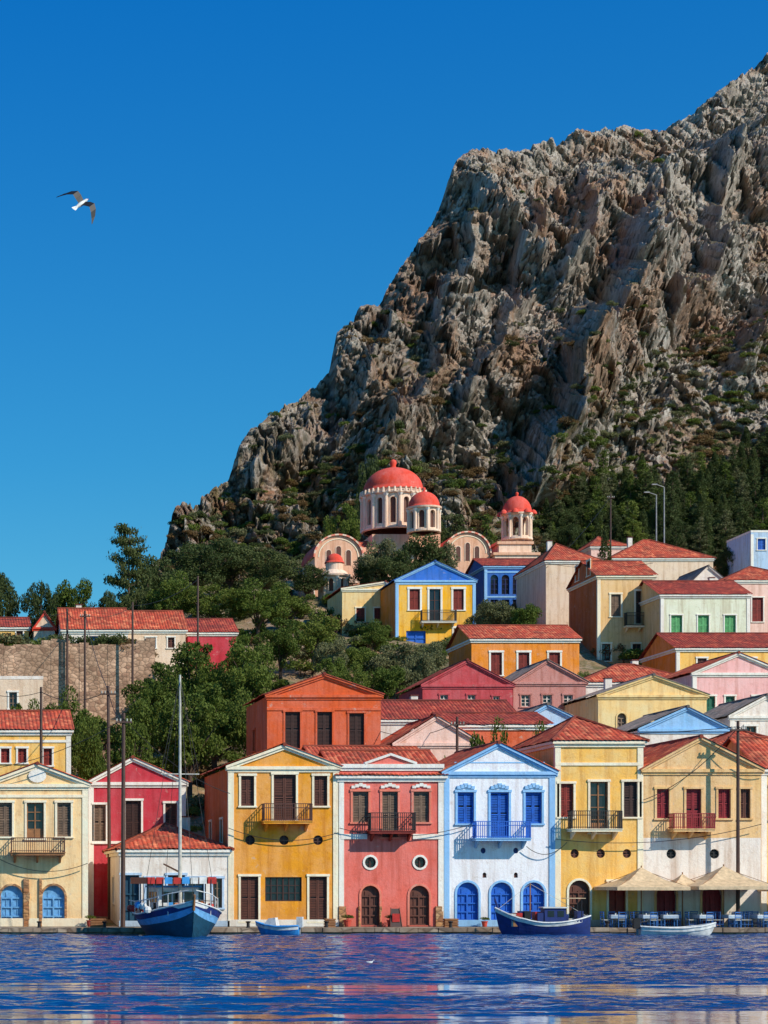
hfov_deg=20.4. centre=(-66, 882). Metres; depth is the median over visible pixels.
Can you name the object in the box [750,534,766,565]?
trim
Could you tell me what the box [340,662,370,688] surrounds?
broadleaf tree
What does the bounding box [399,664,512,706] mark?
walls
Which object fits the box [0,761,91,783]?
roof
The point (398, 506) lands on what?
domed church
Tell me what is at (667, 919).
cafe chair
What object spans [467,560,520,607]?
walls
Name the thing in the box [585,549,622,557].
walls
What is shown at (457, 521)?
pine tree
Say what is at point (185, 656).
broadleaf tree
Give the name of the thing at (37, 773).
trim
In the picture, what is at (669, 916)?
cafe table
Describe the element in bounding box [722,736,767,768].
roof
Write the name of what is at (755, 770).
trim
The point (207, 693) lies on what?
broadleaf tree
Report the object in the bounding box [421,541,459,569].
olive tree
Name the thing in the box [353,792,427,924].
windows and doors
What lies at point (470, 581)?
trim
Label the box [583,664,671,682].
roof
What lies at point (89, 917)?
potted plant
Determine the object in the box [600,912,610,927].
cafe chair
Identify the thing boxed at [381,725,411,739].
walls
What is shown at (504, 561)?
roof
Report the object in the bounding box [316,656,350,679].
broadleaf tree
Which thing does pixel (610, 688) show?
roof
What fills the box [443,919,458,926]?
fish crate
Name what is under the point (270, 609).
broadleaf tree
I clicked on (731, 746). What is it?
walls
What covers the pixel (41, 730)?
utility pole
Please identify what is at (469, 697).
windows and doors
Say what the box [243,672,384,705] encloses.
roof
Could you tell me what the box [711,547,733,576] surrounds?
carob tree
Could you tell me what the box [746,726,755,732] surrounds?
windows and doors
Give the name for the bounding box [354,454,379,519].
carob tree
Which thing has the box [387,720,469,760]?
walls
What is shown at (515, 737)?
walls
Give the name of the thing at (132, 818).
windows and doors
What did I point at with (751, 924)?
cafe chair
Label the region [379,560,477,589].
roof
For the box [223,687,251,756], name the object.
broadleaf tree
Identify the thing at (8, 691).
trim
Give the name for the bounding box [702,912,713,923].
cafe chair
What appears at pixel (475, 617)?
olive tree
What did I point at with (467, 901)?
windows and doors
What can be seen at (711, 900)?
windows and doors
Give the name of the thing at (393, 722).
trim
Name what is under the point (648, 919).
cafe chair
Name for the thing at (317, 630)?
broadleaf tree
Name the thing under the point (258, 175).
sky
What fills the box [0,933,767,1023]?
harbour water
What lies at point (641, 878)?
cafe parasol
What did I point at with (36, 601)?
carob tree
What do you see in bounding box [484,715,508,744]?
broadleaf tree
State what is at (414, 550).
carob tree
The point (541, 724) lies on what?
broadleaf tree
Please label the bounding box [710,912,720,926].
cafe chair
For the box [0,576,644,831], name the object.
hillside scrub
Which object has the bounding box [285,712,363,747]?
windows and doors
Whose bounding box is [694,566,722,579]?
trim
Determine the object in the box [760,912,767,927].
cafe chair
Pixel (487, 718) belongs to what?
roof
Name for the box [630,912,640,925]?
cafe chair
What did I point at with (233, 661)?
broadleaf tree
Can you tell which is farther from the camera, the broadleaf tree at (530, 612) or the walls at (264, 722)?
the broadleaf tree at (530, 612)
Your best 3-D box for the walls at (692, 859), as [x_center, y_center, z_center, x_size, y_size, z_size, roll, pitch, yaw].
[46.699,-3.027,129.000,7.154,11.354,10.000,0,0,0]
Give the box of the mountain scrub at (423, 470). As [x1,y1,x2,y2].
[157,130,767,575]
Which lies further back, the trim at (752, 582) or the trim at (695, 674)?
the trim at (752, 582)
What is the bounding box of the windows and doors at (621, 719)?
[617,713,625,726]
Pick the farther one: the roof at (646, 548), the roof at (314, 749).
the roof at (646, 548)
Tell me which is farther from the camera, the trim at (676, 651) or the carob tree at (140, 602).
the carob tree at (140, 602)
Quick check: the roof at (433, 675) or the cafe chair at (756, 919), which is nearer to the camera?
the cafe chair at (756, 919)
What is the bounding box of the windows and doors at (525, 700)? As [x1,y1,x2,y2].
[521,695,571,706]
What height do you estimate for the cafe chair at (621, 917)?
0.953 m
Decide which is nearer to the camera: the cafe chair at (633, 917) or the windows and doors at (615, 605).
the cafe chair at (633, 917)
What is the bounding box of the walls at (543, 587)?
[516,564,577,625]
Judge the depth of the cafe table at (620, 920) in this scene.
122.07 m
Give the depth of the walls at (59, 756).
145.00 m
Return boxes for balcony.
[10,837,65,862]
[260,803,312,831]
[366,812,415,840]
[419,610,456,627]
[471,821,531,848]
[566,810,622,838]
[623,612,643,631]
[667,813,714,838]
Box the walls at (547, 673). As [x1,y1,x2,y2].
[513,664,585,710]
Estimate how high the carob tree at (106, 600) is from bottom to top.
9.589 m
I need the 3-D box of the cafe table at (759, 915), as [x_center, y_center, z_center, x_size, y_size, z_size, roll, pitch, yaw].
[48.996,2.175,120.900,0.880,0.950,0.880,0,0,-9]
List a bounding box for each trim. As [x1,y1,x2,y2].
[0,730,73,773]
[0,764,90,926]
[7,690,18,709]
[58,604,129,636]
[88,758,188,915]
[104,816,231,926]
[208,745,341,926]
[252,674,383,752]
[335,753,447,925]
[341,581,387,622]
[381,695,418,729]
[392,716,474,747]
[394,561,476,639]
[420,660,514,698]
[441,743,557,926]
[446,639,581,675]
[458,725,553,729]
[468,566,524,600]
[510,704,572,724]
[512,660,588,707]
[514,540,579,579]
[517,741,646,926]
[566,558,657,661]
[580,546,626,552]
[586,659,638,686]
[596,675,709,727]
[609,537,714,560]
[637,707,730,733]
[639,577,752,631]
[639,648,767,671]
[641,737,764,924]
[691,653,767,706]
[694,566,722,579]
[728,695,767,732]
[734,580,767,622]
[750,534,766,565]
[761,769,767,925]
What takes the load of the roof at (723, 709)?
on the walls at (760, 709)
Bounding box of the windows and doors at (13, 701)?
[9,692,16,707]
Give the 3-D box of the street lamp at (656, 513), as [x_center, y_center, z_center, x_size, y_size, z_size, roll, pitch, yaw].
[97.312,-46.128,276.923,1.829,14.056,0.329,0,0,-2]
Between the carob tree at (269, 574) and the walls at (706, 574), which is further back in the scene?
the carob tree at (269, 574)
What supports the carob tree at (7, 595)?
on the hillside ground
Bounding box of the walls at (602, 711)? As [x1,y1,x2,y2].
[564,679,706,727]
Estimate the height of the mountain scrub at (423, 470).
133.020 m
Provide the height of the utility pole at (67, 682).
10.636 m
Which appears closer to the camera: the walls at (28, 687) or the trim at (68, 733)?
the trim at (68, 733)
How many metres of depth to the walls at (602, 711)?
168.00 m
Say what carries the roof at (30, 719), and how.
on the trim at (68, 733)
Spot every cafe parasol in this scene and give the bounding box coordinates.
[594,866,690,925]
[671,872,694,926]
[687,864,767,926]
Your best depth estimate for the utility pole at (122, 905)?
122.50 m
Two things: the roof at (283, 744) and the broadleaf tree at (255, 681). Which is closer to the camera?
the roof at (283, 744)
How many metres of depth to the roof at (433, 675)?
180.13 m
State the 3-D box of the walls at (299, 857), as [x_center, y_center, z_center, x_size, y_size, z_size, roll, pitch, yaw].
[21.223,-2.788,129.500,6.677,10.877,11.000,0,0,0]
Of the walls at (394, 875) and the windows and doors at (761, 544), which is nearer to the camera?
the walls at (394, 875)
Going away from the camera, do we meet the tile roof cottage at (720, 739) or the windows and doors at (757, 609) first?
the tile roof cottage at (720, 739)
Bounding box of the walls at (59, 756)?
[0,729,69,774]
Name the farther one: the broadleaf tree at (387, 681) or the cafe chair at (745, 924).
the broadleaf tree at (387, 681)
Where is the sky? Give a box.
[0,0,767,626]
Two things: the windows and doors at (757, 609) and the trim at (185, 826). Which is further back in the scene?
the windows and doors at (757, 609)
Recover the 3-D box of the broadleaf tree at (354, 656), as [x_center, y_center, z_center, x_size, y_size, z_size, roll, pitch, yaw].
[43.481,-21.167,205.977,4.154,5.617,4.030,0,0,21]
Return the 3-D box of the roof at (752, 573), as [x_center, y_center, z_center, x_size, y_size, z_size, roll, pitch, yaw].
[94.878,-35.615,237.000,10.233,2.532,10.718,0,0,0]
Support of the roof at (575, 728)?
on the trim at (558, 745)
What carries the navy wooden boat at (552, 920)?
on the harbour water
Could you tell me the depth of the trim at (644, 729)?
149.90 m
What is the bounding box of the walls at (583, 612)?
[569,560,653,663]
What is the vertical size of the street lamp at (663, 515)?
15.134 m
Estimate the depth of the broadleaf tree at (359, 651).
211.52 m
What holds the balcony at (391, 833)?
attached to the walls at (394, 875)
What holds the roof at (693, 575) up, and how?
on the walls at (706, 574)
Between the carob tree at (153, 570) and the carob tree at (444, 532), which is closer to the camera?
the carob tree at (153, 570)
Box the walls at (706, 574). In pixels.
[697,569,719,579]
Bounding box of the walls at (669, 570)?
[642,561,712,579]
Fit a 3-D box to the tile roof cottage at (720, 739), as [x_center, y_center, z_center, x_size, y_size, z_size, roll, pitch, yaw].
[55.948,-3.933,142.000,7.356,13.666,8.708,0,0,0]
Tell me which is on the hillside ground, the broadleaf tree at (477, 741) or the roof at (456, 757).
the broadleaf tree at (477, 741)
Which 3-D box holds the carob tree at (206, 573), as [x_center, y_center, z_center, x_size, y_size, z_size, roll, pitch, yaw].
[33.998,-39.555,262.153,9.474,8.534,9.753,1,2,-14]
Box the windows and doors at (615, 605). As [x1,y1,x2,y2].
[588,561,640,660]
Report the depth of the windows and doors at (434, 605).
230.20 m
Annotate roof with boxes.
[0,676,42,678]
[0,710,74,729]
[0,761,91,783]
[55,607,130,634]
[87,755,189,781]
[102,822,234,852]
[200,742,343,774]
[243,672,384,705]
[301,745,418,754]
[318,749,446,775]
[325,580,387,598]
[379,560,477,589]
[379,714,470,744]
[381,699,515,719]
[396,658,516,693]
[430,712,553,724]
[439,740,559,771]
[445,624,581,649]
[465,558,535,573]
[505,658,589,681]
[509,702,573,724]
[513,543,602,576]
[513,715,649,748]
[562,673,708,703]
[566,561,657,588]
[577,536,626,550]
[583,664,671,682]
[605,539,716,560]
[617,705,733,730]
[638,632,767,658]
[639,580,752,594]
[640,734,765,769]
[664,651,767,678]
[677,565,722,579]
[704,693,767,717]
[719,566,767,579]
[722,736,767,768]
[727,530,767,541]
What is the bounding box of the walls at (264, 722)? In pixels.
[246,678,380,755]
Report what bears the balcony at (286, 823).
attached to the walls at (299, 857)
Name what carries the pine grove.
on the rocky mountain
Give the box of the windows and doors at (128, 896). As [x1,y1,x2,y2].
[125,875,221,920]
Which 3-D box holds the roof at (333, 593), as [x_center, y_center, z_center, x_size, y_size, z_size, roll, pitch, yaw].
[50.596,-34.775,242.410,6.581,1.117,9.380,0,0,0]
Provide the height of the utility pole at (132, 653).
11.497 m
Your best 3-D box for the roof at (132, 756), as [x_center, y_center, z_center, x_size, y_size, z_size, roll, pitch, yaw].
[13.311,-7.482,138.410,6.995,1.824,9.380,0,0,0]
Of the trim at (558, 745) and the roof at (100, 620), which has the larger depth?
the roof at (100, 620)
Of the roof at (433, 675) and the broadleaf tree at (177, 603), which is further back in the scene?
the broadleaf tree at (177, 603)
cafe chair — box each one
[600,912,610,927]
[608,911,617,926]
[618,912,625,927]
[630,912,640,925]
[643,911,652,925]
[647,912,657,925]
[660,911,669,926]
[671,911,680,926]
[685,912,695,925]
[690,911,699,924]
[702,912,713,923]
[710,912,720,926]
[714,912,723,927]
[727,911,738,926]
[731,912,741,927]
[738,912,748,927]
[743,912,752,926]
[751,912,760,926]
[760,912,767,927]
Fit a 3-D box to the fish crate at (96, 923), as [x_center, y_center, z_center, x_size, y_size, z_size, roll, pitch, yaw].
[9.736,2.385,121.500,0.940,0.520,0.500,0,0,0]
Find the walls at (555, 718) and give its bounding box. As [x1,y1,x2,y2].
[518,708,567,724]
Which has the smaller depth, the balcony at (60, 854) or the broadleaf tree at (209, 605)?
the balcony at (60, 854)
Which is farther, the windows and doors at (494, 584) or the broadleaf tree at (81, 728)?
the windows and doors at (494, 584)
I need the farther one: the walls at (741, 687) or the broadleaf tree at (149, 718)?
the walls at (741, 687)
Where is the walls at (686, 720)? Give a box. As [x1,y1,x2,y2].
[626,711,719,744]
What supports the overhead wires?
attached to the trim at (548, 546)
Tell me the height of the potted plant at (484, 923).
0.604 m
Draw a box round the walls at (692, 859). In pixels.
[643,742,760,925]
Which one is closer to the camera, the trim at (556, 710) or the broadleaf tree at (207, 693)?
the trim at (556, 710)
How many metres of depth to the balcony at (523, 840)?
123.05 m
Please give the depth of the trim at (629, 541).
261.88 m
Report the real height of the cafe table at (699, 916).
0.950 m
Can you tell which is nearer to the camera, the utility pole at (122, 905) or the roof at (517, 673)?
the utility pole at (122, 905)
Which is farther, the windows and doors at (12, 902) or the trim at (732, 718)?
the trim at (732, 718)
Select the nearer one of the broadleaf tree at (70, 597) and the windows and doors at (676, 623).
the windows and doors at (676, 623)
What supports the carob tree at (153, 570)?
on the hillside ground
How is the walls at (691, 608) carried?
on the hillside ground
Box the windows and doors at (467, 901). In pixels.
[457,792,543,919]
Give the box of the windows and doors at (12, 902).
[0,803,70,917]
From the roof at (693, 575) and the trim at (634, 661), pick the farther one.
the roof at (693, 575)
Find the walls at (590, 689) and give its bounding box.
[586,687,602,697]
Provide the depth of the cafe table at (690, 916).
122.46 m
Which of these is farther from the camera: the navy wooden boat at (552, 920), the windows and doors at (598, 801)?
the windows and doors at (598, 801)
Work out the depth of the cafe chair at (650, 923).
119.93 m
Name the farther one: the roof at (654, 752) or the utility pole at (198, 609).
the utility pole at (198, 609)
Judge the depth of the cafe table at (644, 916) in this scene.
120.52 m
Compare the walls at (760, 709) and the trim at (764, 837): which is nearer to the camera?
the trim at (764, 837)
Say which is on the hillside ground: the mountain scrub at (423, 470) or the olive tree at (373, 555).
the olive tree at (373, 555)
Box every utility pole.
[40,687,42,763]
[66,609,68,705]
[80,611,89,709]
[100,686,115,918]
[115,713,131,926]
[131,602,133,719]
[197,576,198,650]
[450,717,464,750]
[607,494,614,553]
[730,721,746,926]
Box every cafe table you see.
[609,911,627,926]
[609,913,626,927]
[638,912,656,926]
[660,912,678,926]
[663,911,681,926]
[689,912,708,925]
[692,912,713,924]
[720,912,740,927]
[750,913,767,926]
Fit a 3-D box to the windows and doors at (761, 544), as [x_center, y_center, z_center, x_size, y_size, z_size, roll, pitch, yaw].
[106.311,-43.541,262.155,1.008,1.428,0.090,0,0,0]
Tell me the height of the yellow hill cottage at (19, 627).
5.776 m
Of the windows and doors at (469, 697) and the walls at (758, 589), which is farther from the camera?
the walls at (758, 589)
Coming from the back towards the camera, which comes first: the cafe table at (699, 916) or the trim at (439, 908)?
the trim at (439, 908)
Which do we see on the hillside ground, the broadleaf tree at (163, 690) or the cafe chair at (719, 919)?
the broadleaf tree at (163, 690)
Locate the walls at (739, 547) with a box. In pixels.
[727,532,767,574]
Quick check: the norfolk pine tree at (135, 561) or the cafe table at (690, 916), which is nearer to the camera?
the cafe table at (690, 916)
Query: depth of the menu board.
122.74 m
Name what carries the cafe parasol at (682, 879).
on the stone quay
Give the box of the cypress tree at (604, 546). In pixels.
[597,531,612,560]
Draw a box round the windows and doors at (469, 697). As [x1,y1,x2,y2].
[440,695,498,698]
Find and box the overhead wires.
[0,496,767,871]
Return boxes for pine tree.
[103,523,154,609]
[444,514,470,540]
[479,514,497,544]
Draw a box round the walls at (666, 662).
[642,636,767,672]
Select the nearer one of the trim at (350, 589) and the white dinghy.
the white dinghy
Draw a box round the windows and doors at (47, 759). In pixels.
[1,749,51,764]
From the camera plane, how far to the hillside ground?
218.80 m
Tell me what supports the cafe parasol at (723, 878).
on the stone quay
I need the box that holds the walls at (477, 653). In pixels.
[449,628,578,677]
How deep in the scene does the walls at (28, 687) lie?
162.00 m
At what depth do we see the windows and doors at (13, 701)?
162.20 m
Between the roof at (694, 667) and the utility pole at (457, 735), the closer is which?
the utility pole at (457, 735)
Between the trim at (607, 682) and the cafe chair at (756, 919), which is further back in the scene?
the trim at (607, 682)
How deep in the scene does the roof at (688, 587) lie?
218.70 m
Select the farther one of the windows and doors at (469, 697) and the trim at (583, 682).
the trim at (583, 682)
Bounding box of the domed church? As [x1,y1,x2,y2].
[292,453,491,598]
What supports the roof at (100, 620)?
on the trim at (61, 632)
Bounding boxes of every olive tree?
[311,637,349,672]
[353,538,399,581]
[363,642,419,698]
[398,652,438,691]
[403,641,448,677]
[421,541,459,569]
[465,610,498,623]
[476,599,515,623]
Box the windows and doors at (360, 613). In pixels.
[356,608,379,621]
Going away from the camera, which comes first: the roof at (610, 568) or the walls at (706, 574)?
the roof at (610, 568)
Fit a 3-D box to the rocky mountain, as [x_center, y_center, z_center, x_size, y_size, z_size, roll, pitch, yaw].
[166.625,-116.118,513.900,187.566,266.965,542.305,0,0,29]
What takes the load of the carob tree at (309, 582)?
on the hillside ground
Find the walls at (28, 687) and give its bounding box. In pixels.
[0,679,42,709]
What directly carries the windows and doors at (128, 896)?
attached to the walls at (201, 866)
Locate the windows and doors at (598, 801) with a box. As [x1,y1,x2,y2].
[561,782,636,919]
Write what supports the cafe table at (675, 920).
on the stone quay
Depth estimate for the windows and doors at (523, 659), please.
202.13 m
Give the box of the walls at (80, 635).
[58,625,127,641]
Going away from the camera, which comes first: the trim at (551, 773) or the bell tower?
the trim at (551, 773)
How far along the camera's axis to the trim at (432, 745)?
143.84 m
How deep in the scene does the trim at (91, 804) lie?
133.94 m
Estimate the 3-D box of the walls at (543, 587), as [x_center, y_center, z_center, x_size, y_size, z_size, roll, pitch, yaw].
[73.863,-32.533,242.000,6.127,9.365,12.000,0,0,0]
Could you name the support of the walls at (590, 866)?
on the stone quay
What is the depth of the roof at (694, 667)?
175.79 m
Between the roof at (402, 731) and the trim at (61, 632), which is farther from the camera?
the trim at (61, 632)
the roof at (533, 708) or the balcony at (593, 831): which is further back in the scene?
the roof at (533, 708)
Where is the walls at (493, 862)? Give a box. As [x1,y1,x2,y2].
[450,748,548,919]
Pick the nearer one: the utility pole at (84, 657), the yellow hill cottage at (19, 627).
the utility pole at (84, 657)
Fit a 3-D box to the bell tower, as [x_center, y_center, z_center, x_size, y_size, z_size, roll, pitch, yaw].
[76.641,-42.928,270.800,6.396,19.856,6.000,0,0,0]
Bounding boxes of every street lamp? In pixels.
[644,492,656,540]
[651,484,664,542]
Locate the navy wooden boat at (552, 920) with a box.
[494,883,590,934]
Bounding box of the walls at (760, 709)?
[714,699,767,735]
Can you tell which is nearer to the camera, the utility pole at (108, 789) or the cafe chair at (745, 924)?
the cafe chair at (745, 924)
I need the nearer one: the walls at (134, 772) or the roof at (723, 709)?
the walls at (134, 772)
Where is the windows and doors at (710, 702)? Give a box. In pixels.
[707,696,733,713]
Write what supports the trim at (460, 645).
attached to the walls at (477, 653)
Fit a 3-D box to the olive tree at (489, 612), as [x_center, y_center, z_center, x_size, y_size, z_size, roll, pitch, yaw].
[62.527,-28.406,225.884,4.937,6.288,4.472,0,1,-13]
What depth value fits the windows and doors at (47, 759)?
145.11 m
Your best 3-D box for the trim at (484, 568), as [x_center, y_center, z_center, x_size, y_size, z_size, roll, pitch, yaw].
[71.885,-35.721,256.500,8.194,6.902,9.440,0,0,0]
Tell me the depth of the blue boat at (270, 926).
117.19 m
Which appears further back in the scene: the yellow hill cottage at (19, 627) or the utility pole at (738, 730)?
the yellow hill cottage at (19, 627)
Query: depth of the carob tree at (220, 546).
263.97 m
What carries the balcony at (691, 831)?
attached to the walls at (692, 859)
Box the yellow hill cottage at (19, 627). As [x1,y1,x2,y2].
[0,617,30,640]
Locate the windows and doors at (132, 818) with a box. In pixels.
[94,801,176,840]
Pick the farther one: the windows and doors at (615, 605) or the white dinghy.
the windows and doors at (615, 605)
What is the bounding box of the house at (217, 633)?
[185,618,238,670]
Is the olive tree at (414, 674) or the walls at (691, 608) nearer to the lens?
the olive tree at (414, 674)
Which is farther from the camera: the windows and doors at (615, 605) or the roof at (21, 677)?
the windows and doors at (615, 605)
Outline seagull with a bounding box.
[56,191,95,223]
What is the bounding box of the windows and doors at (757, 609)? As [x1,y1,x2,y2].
[752,598,762,621]
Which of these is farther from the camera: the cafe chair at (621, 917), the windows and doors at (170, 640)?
the windows and doors at (170, 640)
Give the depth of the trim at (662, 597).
215.95 m
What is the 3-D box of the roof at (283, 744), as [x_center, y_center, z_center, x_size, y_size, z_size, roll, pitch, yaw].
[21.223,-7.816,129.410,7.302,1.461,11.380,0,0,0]
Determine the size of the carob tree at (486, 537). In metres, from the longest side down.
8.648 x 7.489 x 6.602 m
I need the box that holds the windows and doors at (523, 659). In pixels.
[491,653,559,674]
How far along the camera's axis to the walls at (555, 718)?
152.00 m
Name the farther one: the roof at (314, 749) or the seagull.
the roof at (314, 749)
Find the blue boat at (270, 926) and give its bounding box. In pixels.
[255,917,303,934]
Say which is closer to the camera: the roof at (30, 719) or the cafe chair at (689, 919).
the cafe chair at (689, 919)
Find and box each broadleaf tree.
[10,698,39,709]
[45,684,94,763]
[48,577,91,623]
[71,716,100,778]
[75,716,113,779]
[110,716,153,766]
[119,687,177,759]
[121,662,191,754]
[145,570,203,615]
[155,641,233,721]
[160,697,227,800]
[181,682,245,773]
[186,583,249,621]
[195,643,273,753]
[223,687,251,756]
[225,633,278,689]
[228,577,290,644]
[251,617,303,678]
[260,581,317,626]
[293,608,341,673]
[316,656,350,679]
[321,503,360,540]
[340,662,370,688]
[343,646,370,679]
[345,646,379,678]
[360,619,392,651]
[366,665,407,698]
[443,731,484,758]
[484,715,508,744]
[504,603,542,623]
[532,720,546,734]
[577,671,589,676]
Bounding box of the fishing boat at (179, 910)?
[127,675,221,936]
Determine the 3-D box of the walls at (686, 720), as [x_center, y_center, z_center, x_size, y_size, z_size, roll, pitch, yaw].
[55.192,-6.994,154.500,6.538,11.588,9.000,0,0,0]
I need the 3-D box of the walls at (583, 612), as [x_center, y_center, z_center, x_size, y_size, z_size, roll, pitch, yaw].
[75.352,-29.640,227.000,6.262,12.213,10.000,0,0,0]
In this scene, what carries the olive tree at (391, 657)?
on the hillside ground
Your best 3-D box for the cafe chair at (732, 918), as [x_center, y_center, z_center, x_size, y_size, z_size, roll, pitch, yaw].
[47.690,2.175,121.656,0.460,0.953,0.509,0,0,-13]
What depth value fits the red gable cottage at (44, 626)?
212.00 m
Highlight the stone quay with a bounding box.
[0,927,767,933]
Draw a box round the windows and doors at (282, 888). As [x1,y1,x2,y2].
[241,775,326,919]
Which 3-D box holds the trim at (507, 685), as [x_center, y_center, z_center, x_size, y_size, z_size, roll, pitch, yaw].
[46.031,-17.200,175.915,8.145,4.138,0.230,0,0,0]
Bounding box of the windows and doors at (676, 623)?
[671,615,734,631]
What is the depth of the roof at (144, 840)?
125.39 m
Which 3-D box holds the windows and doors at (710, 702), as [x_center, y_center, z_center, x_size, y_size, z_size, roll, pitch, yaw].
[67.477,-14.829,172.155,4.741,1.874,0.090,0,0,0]
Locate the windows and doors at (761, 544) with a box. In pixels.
[758,539,764,549]
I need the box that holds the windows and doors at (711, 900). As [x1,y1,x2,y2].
[657,789,748,924]
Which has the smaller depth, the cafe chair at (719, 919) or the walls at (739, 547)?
the cafe chair at (719, 919)
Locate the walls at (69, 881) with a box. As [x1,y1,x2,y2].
[0,771,81,917]
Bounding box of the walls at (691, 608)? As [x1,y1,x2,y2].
[641,583,747,649]
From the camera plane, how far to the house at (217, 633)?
216.00 m
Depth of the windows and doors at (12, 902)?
124.20 m
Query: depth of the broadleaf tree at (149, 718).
167.03 m
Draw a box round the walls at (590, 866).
[526,747,636,919]
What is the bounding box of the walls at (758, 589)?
[740,584,767,631]
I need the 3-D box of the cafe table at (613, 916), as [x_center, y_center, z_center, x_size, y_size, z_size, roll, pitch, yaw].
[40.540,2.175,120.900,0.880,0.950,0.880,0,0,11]
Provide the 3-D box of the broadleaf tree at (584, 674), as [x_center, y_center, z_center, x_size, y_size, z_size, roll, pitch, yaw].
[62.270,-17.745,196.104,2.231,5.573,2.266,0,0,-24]
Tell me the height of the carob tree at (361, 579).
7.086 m
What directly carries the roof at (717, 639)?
on the trim at (676, 651)
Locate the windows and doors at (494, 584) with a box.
[490,575,515,603]
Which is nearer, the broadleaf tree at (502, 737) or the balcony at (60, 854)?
the balcony at (60, 854)
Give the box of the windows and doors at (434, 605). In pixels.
[406,589,462,642]
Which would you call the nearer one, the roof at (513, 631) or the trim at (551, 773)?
the trim at (551, 773)
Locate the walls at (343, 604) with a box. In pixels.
[327,584,387,635]
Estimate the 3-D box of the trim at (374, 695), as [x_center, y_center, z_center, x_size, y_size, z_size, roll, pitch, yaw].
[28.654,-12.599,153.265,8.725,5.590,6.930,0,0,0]
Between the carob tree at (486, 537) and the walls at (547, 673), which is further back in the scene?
the carob tree at (486, 537)
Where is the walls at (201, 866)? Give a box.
[110,856,227,925]
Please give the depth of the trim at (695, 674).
171.90 m
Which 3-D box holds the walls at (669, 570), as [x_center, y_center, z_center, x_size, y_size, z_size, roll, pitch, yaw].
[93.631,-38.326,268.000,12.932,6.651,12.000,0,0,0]
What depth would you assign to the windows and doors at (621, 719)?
168.20 m
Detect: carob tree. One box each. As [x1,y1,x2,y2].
[0,572,20,616]
[18,581,58,637]
[87,589,120,606]
[119,587,163,609]
[122,554,183,605]
[165,541,239,587]
[201,536,260,590]
[226,548,297,590]
[286,564,329,601]
[347,558,381,585]
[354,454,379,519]
[374,555,417,581]
[391,533,445,570]
[439,521,452,543]
[454,531,492,543]
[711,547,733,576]
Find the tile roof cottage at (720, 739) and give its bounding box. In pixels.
[710,731,766,744]
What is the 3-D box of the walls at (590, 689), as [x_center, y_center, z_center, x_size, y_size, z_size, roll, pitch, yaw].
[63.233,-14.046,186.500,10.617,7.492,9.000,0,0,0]
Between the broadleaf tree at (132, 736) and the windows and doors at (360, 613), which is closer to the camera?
the broadleaf tree at (132, 736)
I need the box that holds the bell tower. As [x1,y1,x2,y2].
[490,488,540,557]
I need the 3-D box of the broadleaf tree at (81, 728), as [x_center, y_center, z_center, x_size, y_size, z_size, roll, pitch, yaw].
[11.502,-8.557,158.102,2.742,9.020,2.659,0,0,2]
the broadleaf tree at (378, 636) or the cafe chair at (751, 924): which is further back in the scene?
the broadleaf tree at (378, 636)
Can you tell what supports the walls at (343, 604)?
on the hillside ground
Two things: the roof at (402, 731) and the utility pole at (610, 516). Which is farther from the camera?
the utility pole at (610, 516)
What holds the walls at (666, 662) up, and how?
on the hillside ground
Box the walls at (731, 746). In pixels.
[727,741,767,918]
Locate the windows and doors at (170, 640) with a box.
[155,638,173,647]
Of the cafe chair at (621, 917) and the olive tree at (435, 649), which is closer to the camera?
the cafe chair at (621, 917)
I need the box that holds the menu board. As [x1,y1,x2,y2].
[388,908,401,926]
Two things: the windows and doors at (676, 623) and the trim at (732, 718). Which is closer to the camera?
the trim at (732, 718)
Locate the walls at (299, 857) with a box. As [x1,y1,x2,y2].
[205,750,332,919]
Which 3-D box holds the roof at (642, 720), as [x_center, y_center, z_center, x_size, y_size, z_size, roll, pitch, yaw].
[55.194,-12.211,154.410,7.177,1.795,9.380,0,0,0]
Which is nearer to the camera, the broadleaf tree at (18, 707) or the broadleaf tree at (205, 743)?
the broadleaf tree at (18, 707)
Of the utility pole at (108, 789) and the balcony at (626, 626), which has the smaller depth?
the utility pole at (108, 789)
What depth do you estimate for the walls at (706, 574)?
240.00 m
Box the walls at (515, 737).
[465,724,547,746]
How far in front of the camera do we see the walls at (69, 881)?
124.00 m
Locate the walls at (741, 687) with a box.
[668,657,767,707]
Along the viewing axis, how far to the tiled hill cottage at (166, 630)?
211.11 m
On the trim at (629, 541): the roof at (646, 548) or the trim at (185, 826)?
the roof at (646, 548)
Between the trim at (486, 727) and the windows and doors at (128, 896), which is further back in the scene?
the trim at (486, 727)
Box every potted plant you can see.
[84,915,95,926]
[342,914,353,926]
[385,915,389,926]
[480,917,489,926]
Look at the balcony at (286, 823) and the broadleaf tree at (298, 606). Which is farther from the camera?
the broadleaf tree at (298, 606)
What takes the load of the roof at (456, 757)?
on the walls at (493, 862)
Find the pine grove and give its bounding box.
[539,426,767,565]
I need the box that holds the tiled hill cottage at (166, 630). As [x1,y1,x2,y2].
[127,610,187,668]
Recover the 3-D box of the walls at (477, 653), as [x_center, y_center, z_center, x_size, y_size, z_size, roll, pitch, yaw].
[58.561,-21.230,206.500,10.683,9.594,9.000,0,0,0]
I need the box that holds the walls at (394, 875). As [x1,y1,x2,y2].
[323,756,440,925]
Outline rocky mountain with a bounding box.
[145,52,767,593]
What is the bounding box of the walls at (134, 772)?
[94,762,177,916]
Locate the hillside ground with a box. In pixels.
[71,580,761,926]
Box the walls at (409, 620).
[380,564,472,643]
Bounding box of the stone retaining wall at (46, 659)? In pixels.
[0,638,154,718]
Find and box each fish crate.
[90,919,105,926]
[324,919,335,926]
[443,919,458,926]
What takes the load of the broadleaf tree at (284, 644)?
on the hillside ground
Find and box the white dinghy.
[633,918,715,934]
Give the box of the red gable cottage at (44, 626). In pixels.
[29,610,57,643]

